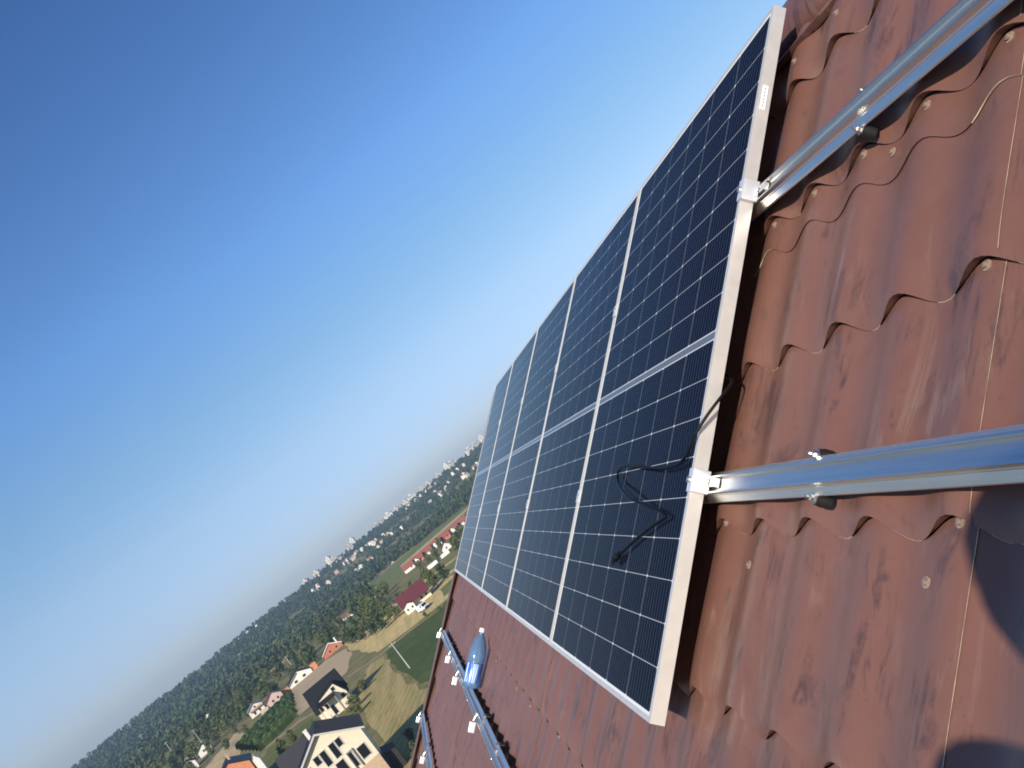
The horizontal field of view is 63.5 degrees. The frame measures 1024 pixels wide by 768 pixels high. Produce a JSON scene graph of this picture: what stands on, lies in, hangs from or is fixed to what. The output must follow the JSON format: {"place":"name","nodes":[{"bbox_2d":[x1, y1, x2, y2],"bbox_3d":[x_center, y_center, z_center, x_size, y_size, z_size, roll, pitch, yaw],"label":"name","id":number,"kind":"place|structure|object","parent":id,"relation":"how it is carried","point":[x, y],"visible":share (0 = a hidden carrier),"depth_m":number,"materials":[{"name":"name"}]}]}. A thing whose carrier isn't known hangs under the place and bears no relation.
{"place":"outdoors","nodes":[
{"label":"outdoors","id":0,"kind":"place"},
{"bbox_2d":[262,718,312,767],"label":"lawn","id":1,"kind":"structure","parent":0,"point":[270,756],"depth_m":193.99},
{"bbox_2d":[275,738,285,754],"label":"tree","id":2,"kind":"object","parent":1,"relation":"on","point":[280,743],"visible":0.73,"depth_m":177.16,"materials":[{"name":"green plant"}]},
{"bbox_2d":[285,729,297,743],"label":"tree","id":3,"kind":"object","parent":1,"relation":"on","point":[291,737],"visible":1,"depth_m":184.12,"materials":[{"name":"green plant"}]},
{"bbox_2d":[302,668,351,719],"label":"gabled house","id":4,"kind":"structure","parent":1,"relation":"on","point":[326,696],"depth_m":179.61,"materials":[{"name":"beige paint"}]},
{"bbox_2d":[263,712,314,749],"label":"farm track","id":5,"kind":"structure","parent":0,"point":[284,733],"depth_m":210.95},
{"bbox_2d":[114,463,474,767],"bbox_3d":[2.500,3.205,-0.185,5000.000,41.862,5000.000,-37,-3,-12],"label":"ground","id":6,"kind":"structure","parent":0,"point":[358,659],"depth_m":333.07,"materials":[{"name":"green plant"}]},
{"bbox_2d":[147,759,160,767],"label":"tree","id":7,"kind":"object","parent":6,"relation":"on","point":[151,762],"visible":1,"depth_m":366.60,"materials":[{"name":"green plant"}]},
{"bbox_2d":[157,753,166,766],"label":"tree","id":8,"kind":"object","parent":6,"relation":"on","point":[161,762],"visible":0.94,"depth_m":398.88,"materials":[{"name":"green plant"}]},
{"bbox_2d":[157,739,170,752],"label":"tree","id":9,"kind":"object","parent":6,"relation":"on","point":[164,746],"visible":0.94,"depth_m":502.17,"materials":[{"name":"green plant"}]},
{"bbox_2d":[166,755,182,767],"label":"tree","id":10,"kind":"object","parent":6,"relation":"on","point":[172,763],"visible":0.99,"depth_m":314.34,"materials":[{"name":"green plant"}]},
{"bbox_2d":[173,749,184,763],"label":"tree","id":11,"kind":"object","parent":6,"relation":"on","point":[179,756],"visible":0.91,"depth_m":330.30,"materials":[{"name":"green plant"}]},
{"bbox_2d":[173,737,185,752],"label":"tree","id":12,"kind":"object","parent":6,"relation":"on","point":[180,743],"visible":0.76,"depth_m":393.81,"materials":[{"name":"green plant"}]},
{"bbox_2d":[178,727,190,739],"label":"tree","id":13,"kind":"object","parent":6,"relation":"on","point":[183,734],"visible":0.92,"depth_m":469.19,"materials":[{"name":"green plant"}]},
{"bbox_2d":[185,741,199,758],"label":"tree","id":14,"kind":"object","parent":6,"relation":"on","point":[191,748],"visible":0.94,"depth_m":320.90,"materials":[{"name":"green plant"}]},
{"bbox_2d":[189,728,199,740],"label":"tree","id":15,"kind":"object","parent":6,"relation":"on","point":[197,733],"visible":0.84,"depth_m":404.92,"materials":[{"name":"green plant"}]},
{"bbox_2d":[189,718,200,733],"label":"tree","id":16,"kind":"object","parent":6,"relation":"on","point":[194,724],"visible":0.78,"depth_m":416.20,"materials":[{"name":"green plant"}]},
{"bbox_2d":[197,718,211,732],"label":"tree","id":17,"kind":"object","parent":6,"relation":"on","point":[203,728],"visible":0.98,"depth_m":400.75,"materials":[{"name":"green plant"}]},
{"bbox_2d":[197,742,212,757],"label":"white house","id":18,"kind":"structure","parent":6,"relation":"on","point":[201,752],"depth_m":312.99,"materials":[{"name":"paint"}]},
{"bbox_2d":[203,743,214,755],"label":"tree","id":19,"kind":"object","parent":6,"relation":"on","point":[208,747],"visible":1,"depth_m":288.61,"materials":[{"name":"green plant"}]},
{"bbox_2d":[208,728,220,741],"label":"tree","id":20,"kind":"object","parent":6,"relation":"on","point":[213,734],"visible":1,"depth_m":326.58,"materials":[{"name":"green plant"}]},
{"bbox_2d":[208,707,221,717],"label":"tree","id":21,"kind":"object","parent":6,"relation":"on","point":[219,713],"visible":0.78,"depth_m":425.45,"materials":[{"name":"green plant"}]},
{"bbox_2d":[210,715,223,732],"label":"tree","id":22,"kind":"object","parent":6,"relation":"on","point":[214,723],"visible":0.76,"depth_m":342.94,"materials":[{"name":"green plant"}]},
{"bbox_2d":[205,733,243,767],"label":"sandy yard","id":23,"kind":"structure","parent":6,"relation":"on","point":[217,760],"depth_m":269.25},
{"bbox_2d":[218,718,230,731],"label":"tree","id":24,"kind":"object","parent":6,"relation":"on","point":[225,724],"visible":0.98,"depth_m":335.63,"materials":[{"name":"green plant"}]},
{"bbox_2d":[229,705,241,722],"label":"tree","id":25,"kind":"object","parent":6,"relation":"on","point":[232,709],"visible":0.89,"depth_m":327.72,"materials":[{"name":"green plant"}]},
{"bbox_2d":[235,700,249,717],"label":"tree","id":26,"kind":"object","parent":6,"relation":"on","point":[241,706],"visible":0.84,"depth_m":322.55,"materials":[{"name":"green plant"}]},
{"bbox_2d":[222,753,267,767],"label":"gabled house","id":27,"kind":"structure","parent":6,"relation":"on","point":[244,761],"depth_m":163.37,"materials":[{"name":"orange paint"}]},
{"bbox_2d":[240,689,251,704],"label":"tree","id":28,"kind":"object","parent":6,"relation":"on","point":[246,696],"visible":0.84,"depth_m":337.71,"materials":[{"name":"green plant"}]},
{"bbox_2d":[246,701,264,718],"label":"cottage","id":29,"kind":"structure","parent":6,"relation":"on","point":[255,709],"depth_m":310.69,"materials":[{"name":"white paint"}]},
{"bbox_2d":[256,679,267,698],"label":"tree","id":30,"kind":"object","parent":6,"relation":"on","point":[261,692],"visible":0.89,"depth_m":335.49,"materials":[{"name":"green plant"}]},
{"bbox_2d":[235,690,296,751],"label":"corn rows","id":31,"kind":"object","parent":6,"relation":"on","point":[277,718],"visible":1,"depth_m":237.75,"materials":[{"name":"green plant"}]},
{"bbox_2d":[260,690,282,714],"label":"cottage","id":32,"kind":"structure","parent":6,"relation":"on","point":[273,697],"depth_m":301.04,"materials":[{"name":"paint"}]},
{"bbox_2d":[265,683,277,692],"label":"tree","id":33,"kind":"object","parent":6,"relation":"on","point":[269,688],"visible":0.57,"depth_m":320.78,"materials":[{"name":"green plant"}]},
{"bbox_2d":[270,669,282,681],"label":"tree","id":34,"kind":"object","parent":6,"relation":"on","point":[276,675],"visible":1,"depth_m":381.76,"materials":[{"name":"green plant"}]},
{"bbox_2d":[71,442,482,767],"bbox_3d":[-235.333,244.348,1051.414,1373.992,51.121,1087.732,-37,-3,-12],"label":"forest","id":35,"kind":"object","parent":6,"relation":"on","point":[180,704],"visible":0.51,"depth_m":894.10,"materials":[{"name":"plant"}]},
{"bbox_2d":[272,657,287,674],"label":"tree","id":36,"kind":"object","parent":6,"relation":"on","point":[277,664],"visible":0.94,"depth_m":390.76,"materials":[{"name":"green plant"}]},
{"bbox_2d":[278,646,290,661],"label":"tree","id":37,"kind":"object","parent":6,"relation":"on","point":[283,652],"visible":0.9,"depth_m":456.89,"materials":[{"name":"green plant"}]},
{"bbox_2d":[289,660,303,670],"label":"tree","id":38,"kind":"object","parent":6,"relation":"on","point":[294,665],"visible":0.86,"depth_m":351.50,"materials":[{"name":"green plant"}]},
{"bbox_2d":[281,661,317,694],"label":"house","id":39,"kind":"structure","parent":6,"relation":"on","point":[298,676],"depth_m":310.48,"materials":[{"name":"white paint"}]},
{"bbox_2d":[302,646,317,662],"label":"tree","id":40,"kind":"object","parent":6,"relation":"on","point":[309,656],"visible":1,"depth_m":334.91,"materials":[{"name":"green plant"}]},
{"bbox_2d":[312,630,325,644],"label":"tree","id":41,"kind":"object","parent":6,"relation":"on","point":[317,636],"visible":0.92,"depth_m":396.47,"materials":[{"name":"green plant"}]},
{"bbox_2d":[321,626,333,641],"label":"tree","id":42,"kind":"object","parent":6,"relation":"on","point":[327,634],"visible":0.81,"depth_m":336.58,"materials":[{"name":"green plant"}]},
{"bbox_2d":[321,637,342,658],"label":"brick house","id":43,"kind":"structure","parent":6,"relation":"on","point":[330,648],"depth_m":321.97,"materials":[{"name":"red brick"}]},
{"bbox_2d":[328,611,340,626],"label":"tree","id":44,"kind":"object","parent":6,"relation":"on","point":[333,617],"visible":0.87,"depth_m":426.59,"materials":[{"name":"green plant"}]},
{"bbox_2d":[345,694,360,704],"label":"tree","id":45,"kind":"object","parent":6,"relation":"on","point":[352,699],"visible":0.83,"depth_m":169.30,"materials":[{"name":"green plant"}]},
{"bbox_2d":[348,615,358,628],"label":"tree","id":46,"kind":"object","parent":6,"relation":"on","point":[352,622],"visible":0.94,"depth_m":342.54,"materials":[{"name":"green plant"}]},
{"bbox_2d":[347,702,361,714],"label":"tree","id":47,"kind":"object","parent":6,"relation":"on","point":[355,710],"visible":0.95,"depth_m":160.66,"materials":[{"name":"green plant"}]},
{"bbox_2d":[357,601,369,618],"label":"tree","id":48,"kind":"object","parent":6,"relation":"on","point":[360,607],"visible":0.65,"depth_m":341.70,"materials":[{"name":"green plant"}]},
{"bbox_2d":[364,585,375,596],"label":"tree","id":49,"kind":"object","parent":6,"relation":"on","point":[370,591],"visible":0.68,"depth_m":437.04,"materials":[{"name":"green plant"}]},
{"bbox_2d":[367,600,379,613],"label":"tree","id":50,"kind":"object","parent":6,"relation":"on","point":[372,604],"visible":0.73,"depth_m":337.12,"materials":[{"name":"green plant"}]},
{"bbox_2d":[372,585,388,597],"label":"tree","id":51,"kind":"object","parent":6,"relation":"on","point":[377,590],"visible":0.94,"depth_m":379.54,"materials":[{"name":"green plant"}]},
{"bbox_2d":[375,595,385,607],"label":"tree","id":52,"kind":"object","parent":6,"relation":"on","point":[378,598],"visible":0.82,"depth_m":355.84,"materials":[{"name":"green plant"}]},
{"bbox_2d":[401,559,415,573],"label":"row house","id":53,"kind":"structure","parent":6,"relation":"on","point":[408,566],"depth_m":442.04,"materials":[{"name":"red paint"}]},
{"bbox_2d":[411,551,424,563],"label":"row house","id":54,"kind":"structure","parent":6,"relation":"on","point":[419,556],"depth_m":447.38,"materials":[{"name":"red brick"}]},
{"bbox_2d":[421,543,433,556],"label":"row house","id":55,"kind":"structure","parent":6,"relation":"on","point":[425,550],"depth_m":453.00,"materials":[{"name":"paint"}]},
{"bbox_2d":[430,548,439,559],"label":"tree","id":56,"kind":"object","parent":6,"relation":"on","point":[435,555],"visible":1,"depth_m":362.99,"materials":[{"name":"green plant"}]},
{"bbox_2d":[437,529,451,541],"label":"row house","id":57,"kind":"structure","parent":6,"relation":"on","point":[445,535],"depth_m":463.05,"materials":[{"name":"red brick"}]},
{"bbox_2d":[440,542,451,552],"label":"cottage","id":58,"kind":"structure","parent":6,"relation":"on","point":[445,547],"depth_m":387.29,"materials":[{"name":"white paint"}]},
{"bbox_2d":[447,522,457,534],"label":"row house","id":59,"kind":"structure","parent":6,"relation":"on","point":[452,528],"depth_m":468.39,"materials":[{"name":"paint"}]},
{"bbox_2d":[449,537,458,551],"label":"tree","id":60,"kind":"object","parent":6,"relation":"on","point":[454,544],"visible":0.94,"depth_m":333.04,"materials":[{"name":"green plant"}]},
{"bbox_2d":[455,514,465,526],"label":"row house","id":61,"kind":"structure","parent":6,"relation":"on","point":[460,521],"depth_m":473.89,"materials":[{"name":"red paint"}]},
{"bbox_2d":[410,0,1023,767],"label":"house","id":62,"kind":"structure","parent":6,"relation":"on","point":[880,298],"depth_m":1.42,"materials":[{"name":"paint"}]},
{"bbox_2d":[420,713,432,767],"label":"mounting rail","id":63,"kind":"object","parent":62,"relation":"attached to","point":[426,745],"visible":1,"depth_m":6.65,"materials":[{"name":"metal"}]},
{"bbox_2d":[463,628,485,688],"bbox_3d":[-0.206,1.609,4.832,0.295,0.257,0.101,-37,-5,-14],"label":"water bottle","id":64,"kind":"object","parent":62,"relation":"on","point":[474,666],"visible":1,"depth_m":4.79,"materials":[{"name":"blue plastic"}]},
{"bbox_2d":[441,630,509,767],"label":"mounting rail","id":65,"kind":"object","parent":62,"relation":"attached to","point":[494,747],"visible":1,"depth_m":4.21,"materials":[{"name":"metal"}]},
{"bbox_2d":[468,712,477,732],"bbox_3d":[-0.197,1.749,4.271,0.098,0.072,0.034,-37,-3,-12],"label":"roof hook","id":66,"kind":"object","parent":65,"relation":"attached to","point":[471,727],"visible":1,"depth_m":4.25,"materials":[{"name":"metal"}]},
{"bbox_2d":[702,424,1023,508],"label":"mounting rail","id":67,"kind":"object","parent":62,"relation":"attached to","point":[820,478],"visible":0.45,"depth_m":1.17,"materials":[{"name":"metal"}]},
{"bbox_2d":[454,362,512,578],"bbox_3d":[-0.234,0.740,6.955,1.353,1.117,1.134,-37,-3,-12],"label":"solar module","id":68,"kind":"object","parent":67,"relation":"on","point":[477,496],"visible":0.84,"depth_m":6.89,"materials":[{"name":"glass"}]},
{"bbox_2d":[465,328,537,590],"bbox_3d":[-0.074,0.550,5.828,1.353,1.117,1.134,-37,-3,-12],"label":"solar module","id":69,"kind":"object","parent":67,"relation":"attached to","point":[481,547],"visible":0.81,"depth_m":5.75,"materials":[{"name":"glass"}]},
{"bbox_2d":[481,276,575,609],"bbox_3d":[0.086,0.360,4.701,1.353,1.117,1.134,-37,-3,-12],"label":"solar module","id":70,"kind":"object","parent":67,"relation":"on","point":[503,553],"visible":0.82,"depth_m":4.60,"materials":[{"name":"glass"}]},
{"bbox_2d":[506,188,639,644],"bbox_3d":[0.246,0.170,3.574,1.353,1.117,1.134,-37,-3,-12],"label":"solar module","id":71,"kind":"object","parent":67,"relation":"on","point":[539,571],"visible":0.79,"depth_m":3.44,"materials":[{"name":"glass"}]},
{"bbox_2d":[550,5,785,725],"bbox_3d":[0.406,-0.020,2.447,1.353,1.117,1.135,-37,-3,-12],"label":"solar module","id":72,"kind":"object","parent":67,"relation":"on","point":[616,632],"visible":1,"depth_m":2.19,"materials":[{"name":"glass"}]},
{"bbox_2d":[611,373,733,564],"bbox_3d":[0.377,0.233,2.086,0.296,0.272,0.669,-36,-3,-35],"label":"solar cable","id":73,"kind":"object","parent":72,"relation":"attached to","point":[616,557],"visible":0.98,"depth_m":1.99,"materials":[{"name":"rubber"}]},
{"bbox_2d":[686,468,719,494],"bbox_3d":[0.415,0.212,1.810,0.066,0.064,0.062,-37,-3,-12],"label":"end clamp","id":74,"kind":"object","parent":67,"relation":"attached to","point":[699,481],"visible":1,"depth_m":1.81,"materials":[{"name":"metal"}]},
{"bbox_2d":[750,0,1013,222],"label":"mounting rail","id":75,"kind":"object","parent":62,"relation":"attached to","point":[951,30],"visible":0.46,"depth_m":1.47,"materials":[{"name":"metal"}]},
{"bbox_2d":[736,177,768,202],"bbox_3d":[0.562,-0.459,1.944,0.066,0.064,0.062,-37,-3,-12],"label":"end clamp","id":76,"kind":"object","parent":75,"relation":"attached to","point":[749,190],"visible":0.99,"depth_m":1.95,"materials":[{"name":"metal"}]},
{"bbox_2d":[292,648,351,714],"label":"road","id":77,"kind":"structure","parent":0,"point":[339,662],"depth_m":278.24,"materials":[{"name":"soil"}]},
{"bbox_2d":[347,623,418,676],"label":"field path","id":78,"kind":"structure","parent":0,"point":[382,652],"depth_m":219.14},
{"bbox_2d":[357,656,426,767],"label":"mown meadow","id":79,"kind":"structure","parent":0,"point":[392,703],"depth_m":145.46,"materials":[{"name":"plant"}]},
{"bbox_2d":[275,713,406,767],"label":"gabled house","id":80,"kind":"structure","parent":79,"relation":"on","point":[347,741],"depth_m":102.86,"materials":[{"name":"beige paint"}]},
{"bbox_2d":[312,755,322,767],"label":"window","id":81,"kind":"structure","parent":80,"relation":"in","point":[317,761],"depth_m":101.25,"materials":[{"name":"glass"}]},
{"bbox_2d":[318,749,333,767],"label":"balcony door","id":82,"kind":"structure","parent":80,"relation":"in","point":[323,754],"depth_m":101.58,"materials":[{"name":"grey paint"}]},
{"bbox_2d":[327,741,342,759],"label":"balcony door","id":83,"kind":"structure","parent":80,"relation":"in","point":[332,746],"depth_m":102.01,"materials":[{"name":"grey paint"}]},
{"bbox_2d":[333,736,343,747],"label":"window","id":84,"kind":"structure","parent":80,"relation":"in","point":[337,741],"depth_m":102.31,"materials":[{"name":"glass"}]},
{"bbox_2d":[335,758,350,767],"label":"window","id":85,"kind":"structure","parent":80,"relation":"in","point":[341,763],"depth_m":101.85,"materials":[{"name":"glass"}]},
{"bbox_2d":[347,751,360,767],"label":"door","id":86,"kind":"structure","parent":80,"relation":"in","point":[350,754],"depth_m":102.27,"materials":[{"name":"grey paint"}]},
{"bbox_2d":[356,742,371,759],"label":"window","id":87,"kind":"structure","parent":80,"relation":"in","point":[363,750],"depth_m":102.75,"materials":[{"name":"glass"}]},
{"bbox_2d":[355,679,366,691],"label":"tree","id":88,"kind":"object","parent":79,"relation":"on","point":[361,685],"visible":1,"depth_m":182.42,"materials":[{"name":"green plant"}]},
{"bbox_2d":[402,727,413,740],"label":"tree","id":89,"kind":"object","parent":79,"relation":"on","point":[409,734],"visible":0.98,"depth_m":113.50,"materials":[{"name":"green plant"}]},
{"bbox_2d":[0,0,786,767],"label":"sky","id":90,"kind":"structure","parent":0,"point":[269,269],"materials":[{"name":"blue"}]},
{"bbox_2d":[345,557,456,652],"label":"dry wheat field","id":91,"kind":"structure","parent":0,"point":[396,627],"depth_m":253.81,"materials":[{"name":"plant"}]},
{"bbox_2d":[343,627,356,643],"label":"tree","id":92,"kind":"object","parent":91,"relation":"on","point":[352,636],"visible":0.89,"depth_m":289.99,"materials":[{"name":"green plant"}]},
{"bbox_2d":[353,626,366,639],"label":"tree","id":93,"kind":"object","parent":91,"relation":"on","point":[359,634],"visible":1,"depth_m":281.45,"materials":[{"name":"green plant"}]},
{"bbox_2d":[356,617,368,632],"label":"tree","id":94,"kind":"object","parent":91,"relation":"on","point":[361,623],"visible":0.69,"depth_m":294.69,"materials":[{"name":"green plant"}]},
{"bbox_2d":[365,620,377,635],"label":"tree","id":95,"kind":"object","parent":91,"relation":"on","point":[373,629],"visible":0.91,"depth_m":270.39,"materials":[{"name":"green plant"}]},
{"bbox_2d":[371,612,388,629],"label":"tree","id":96,"kind":"object","parent":91,"relation":"on","point":[380,621],"visible":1,"depth_m":266.28,"materials":[{"name":"green plant"}]},
{"bbox_2d":[380,606,392,619],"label":"tree","id":97,"kind":"object","parent":91,"relation":"on","point":[388,614],"visible":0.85,"depth_m":277.48,"materials":[{"name":"green plant"}]},
{"bbox_2d":[388,604,400,617],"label":"tree","id":98,"kind":"object","parent":91,"relation":"on","point":[395,609],"visible":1,"depth_m":269.60,"materials":[{"name":"green plant"}]},
{"bbox_2d":[394,578,431,614],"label":"barn","id":99,"kind":"structure","parent":91,"relation":"on","point":[411,597],"depth_m":261.52,"materials":[{"name":"red paint"}]},
{"bbox_2d":[415,601,428,612],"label":"van","id":100,"kind":"object","parent":91,"relation":"on","point":[424,605],"visible":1,"depth_m":237.51,"materials":[{"name":"white metal"}]},
{"bbox_2d":[418,567,436,585],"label":"tree","id":101,"kind":"object","parent":91,"relation":"on","point":[422,573],"visible":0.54,"depth_m":283.49,"materials":[{"name":"green plant"}]},
{"bbox_2d":[425,570,439,585],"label":"tree","id":102,"kind":"object","parent":91,"relation":"on","point":[433,578],"visible":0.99,"depth_m":273.04,"materials":[{"name":"green plant"}]},
{"bbox_2d":[425,558,456,585],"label":"green strip","id":103,"kind":"object","parent":91,"relation":"on","point":[451,566],"visible":0.23,"depth_m":303.66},
{"bbox_2d":[435,562,449,578],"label":"tree","id":104,"kind":"object","parent":91,"relation":"on","point":[441,573],"visible":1,"depth_m":271.05,"materials":[{"name":"green plant"}]},
{"bbox_2d":[440,579,451,595],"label":"grass strip","id":105,"kind":"object","parent":91,"relation":"on","point":[444,589],"depth_m":249.62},
{"bbox_2d":[385,607,444,683],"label":"green field","id":106,"kind":"structure","parent":0,"point":[416,647],"depth_m":185.69,"materials":[{"name":"plant"}]},
{"bbox_2d":[370,504,468,587],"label":"valley meadow","id":107,"kind":"structure","parent":0,"point":[392,574],"depth_m":601.61,"materials":[{"name":"plant"}]},
{"bbox_2d":[400,507,467,566],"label":"gravel road","id":108,"kind":"structure","parent":0,"point":[439,533],"depth_m":582.24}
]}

